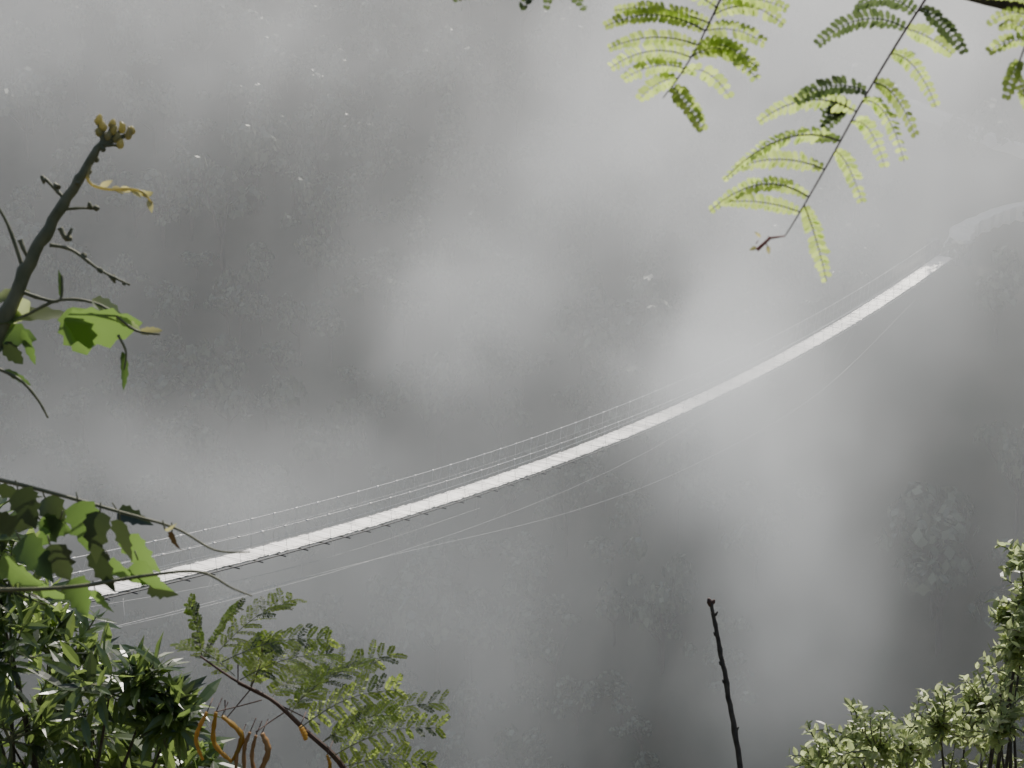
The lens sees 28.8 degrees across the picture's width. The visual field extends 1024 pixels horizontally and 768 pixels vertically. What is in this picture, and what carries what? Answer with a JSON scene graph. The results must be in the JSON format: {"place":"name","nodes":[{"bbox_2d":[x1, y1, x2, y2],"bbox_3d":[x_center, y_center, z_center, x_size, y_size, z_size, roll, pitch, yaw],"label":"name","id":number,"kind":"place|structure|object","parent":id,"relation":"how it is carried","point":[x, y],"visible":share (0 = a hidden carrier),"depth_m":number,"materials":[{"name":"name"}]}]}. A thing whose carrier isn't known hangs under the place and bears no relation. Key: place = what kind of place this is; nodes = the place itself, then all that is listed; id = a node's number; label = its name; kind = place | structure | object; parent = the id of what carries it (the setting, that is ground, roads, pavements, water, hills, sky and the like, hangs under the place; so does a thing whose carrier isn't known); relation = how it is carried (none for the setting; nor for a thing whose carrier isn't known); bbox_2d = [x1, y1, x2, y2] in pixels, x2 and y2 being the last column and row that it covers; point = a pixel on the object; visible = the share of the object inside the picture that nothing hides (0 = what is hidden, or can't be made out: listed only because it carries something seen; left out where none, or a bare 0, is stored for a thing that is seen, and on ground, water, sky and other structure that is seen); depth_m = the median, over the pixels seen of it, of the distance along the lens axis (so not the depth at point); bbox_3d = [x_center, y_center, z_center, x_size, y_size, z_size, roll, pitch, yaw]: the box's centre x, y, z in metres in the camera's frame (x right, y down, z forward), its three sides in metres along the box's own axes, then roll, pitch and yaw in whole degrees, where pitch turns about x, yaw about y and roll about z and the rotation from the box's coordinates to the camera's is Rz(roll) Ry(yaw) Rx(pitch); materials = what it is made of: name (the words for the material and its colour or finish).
{"place":"outdoors","nodes":[
{"label":"outdoors","id":0,"kind":"place"},
{"bbox_2d":[0,0,1023,767],"bbox_3d":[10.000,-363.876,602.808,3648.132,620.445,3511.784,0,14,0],"label":"hillside ground","id":1,"kind":"structure","parent":0,"point":[922,388],"depth_m":183.28,"materials":[{"name":"soil"}]},
{"bbox_2d":[0,114,162,417],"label":"budding sapling","id":2,"kind":"object","parent":1,"relation":"on","point":[107,323],"visible":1,"depth_m":2.00,"materials":[{"name":"green plant"}]},
{"bbox_2d":[0,497,242,767],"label":"broadleaf shrub","id":3,"kind":"object","parent":1,"relation":"on","point":[163,725],"visible":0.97,"depth_m":4.42,"materials":[{"name":"green plant"}]},
{"bbox_2d":[0,478,251,615],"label":"climbing vine","id":4,"kind":"object","parent":1,"relation":"on","point":[88,521],"visible":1,"depth_m":1.90,"materials":[{"name":"green plant"}]},
{"bbox_2d":[170,588,450,767],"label":"acacia tree","id":5,"kind":"object","parent":1,"relation":"on","point":[269,643],"visible":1,"depth_m":3.47,"materials":[{"name":"green plant"}]},
{"bbox_2d":[4,237,974,636],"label":"suspension footbridge","id":6,"kind":"object","parent":1,"relation":"on","point":[934,259],"visible":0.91,"depth_m":103.16,"materials":[{"name":"metal"}]},
{"bbox_2d":[0,0,1023,767],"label":"hillside forest","id":7,"kind":"object","parent":1,"relation":"on","point":[592,336],"visible":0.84,"depth_m":190.65,"materials":[{"name":"grey plant"}]},
{"bbox_2d":[707,598,742,767],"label":"bare sapling stem","id":8,"kind":"object","parent":1,"relation":"on","point":[726,683],"visible":1,"depth_m":4.00,"materials":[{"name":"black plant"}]},
{"bbox_2d":[453,0,1023,282],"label":"feathery leaved tree","id":9,"kind":"object","parent":1,"relation":"on","point":[716,45],"visible":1,"depth_m":1.51,"materials":[{"name":"green plant"}]},
{"bbox_2d":[785,539,1023,767],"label":"leaved shrub","id":10,"kind":"object","parent":1,"relation":"on","point":[918,738],"visible":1,"depth_m":5.85,"materials":[{"name":"green plant"}]},
{"bbox_2d":[894,97,1023,158],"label":"footpath","id":11,"kind":"structure","parent":1,"relation":"on","point":[924,112],"depth_m":165.89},
{"bbox_2d":[940,201,1023,253],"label":"footpath","id":12,"kind":"structure","parent":1,"relation":"on","point":[969,229],"depth_m":154.30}
]}

